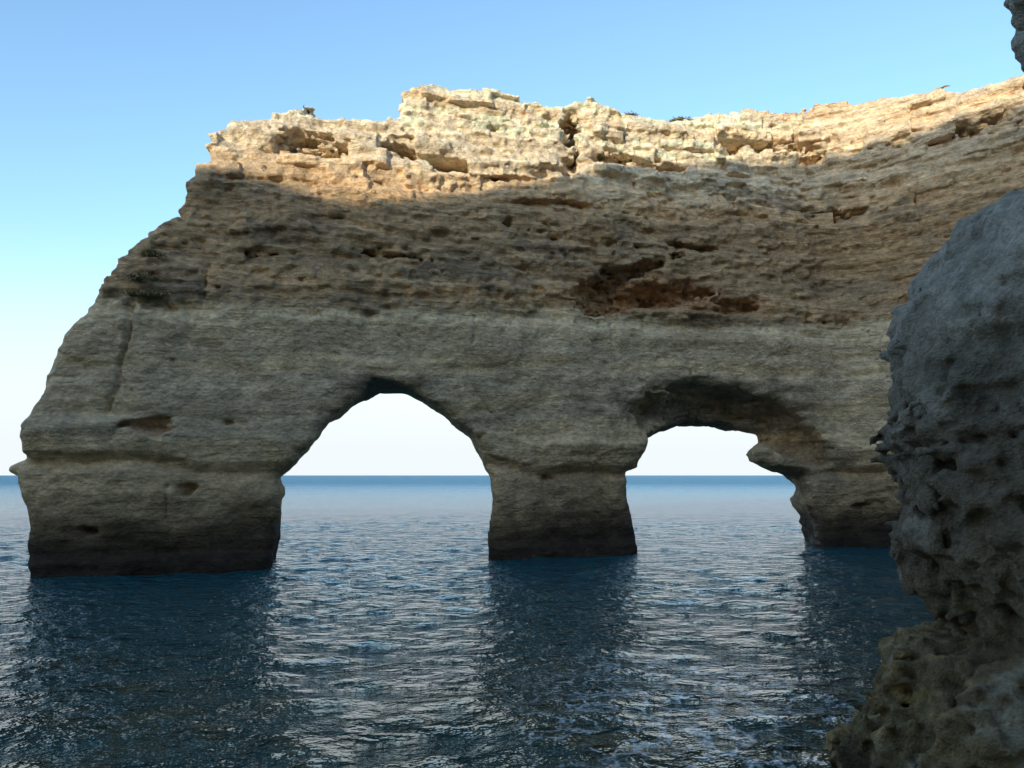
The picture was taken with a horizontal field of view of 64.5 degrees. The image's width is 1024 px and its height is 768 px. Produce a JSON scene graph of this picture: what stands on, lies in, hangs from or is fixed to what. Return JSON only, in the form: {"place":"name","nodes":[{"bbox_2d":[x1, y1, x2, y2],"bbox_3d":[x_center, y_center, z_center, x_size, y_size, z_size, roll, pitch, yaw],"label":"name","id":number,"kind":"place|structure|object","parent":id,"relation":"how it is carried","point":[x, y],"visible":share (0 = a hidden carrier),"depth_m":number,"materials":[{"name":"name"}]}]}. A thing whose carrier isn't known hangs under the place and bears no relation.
{"place":"outdoors","nodes":[
{"label":"outdoors","id":0,"kind":"place"},
{"bbox_2d":[0,475,933,767],"bbox_3d":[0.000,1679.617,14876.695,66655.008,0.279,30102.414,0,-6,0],"label":"sea water","id":1,"kind":"structure","parent":0,"point":[404,621],"depth_m":19.60,"materials":[{"name":"blue liquid"}]},
{"bbox_2d":[823,0,1023,767],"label":"foreground sea rock","id":2,"kind":"object","parent":1,"relation":"in","point":[947,691],"visible":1,"depth_m":10.01,"materials":[{"name":"stone"}]},
{"bbox_2d":[0,0,1023,474],"label":"sky","id":3,"kind":"structure","parent":0,"point":[109,108],"materials":[{"name":"blue"}]},
{"bbox_2d":[9,74,1023,577],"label":"sea arch cliff","id":4,"kind":"structure","parent":0,"point":[545,314],"depth_m":41.33,"materials":[{"name":"stone"}]},
{"bbox_2d":[117,270,161,281],"bbox_3d":[-16.000,-4.580,34.890,2.066,0.448,1.613,0,-6,0],"label":"shrub","id":5,"kind":"object","parent":4,"relation":"on","point":[140,276],"visible":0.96,"depth_m":34.52,"materials":[{"name":"green plant"}]},
{"bbox_2d":[117,288,170,297],"bbox_3d":[-15.732,-3.862,34.918,2.287,0.366,1.551,0,-6,0],"label":"shrub","id":6,"kind":"object","parent":4,"relation":"on","point":[150,294],"visible":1,"depth_m":34.70,"materials":[{"name":"green plant"}]},
{"bbox_2d":[143,245,166,258],"bbox_3d":[-15.584,-5.648,35.391,1.023,0.684,0.948,0,-6,0],"label":"shrub","id":7,"kind":"object","parent":4,"relation":"on","point":[150,252],"visible":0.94,"depth_m":35.23,"materials":[{"name":"green plant"}]},
{"bbox_2d":[666,116,693,121],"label":"shrub","id":8,"kind":"object","parent":4,"relation":"on","point":[679,118],"visible":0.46,"depth_m":49.44,"materials":[{"name":"green plant"}]}
]}

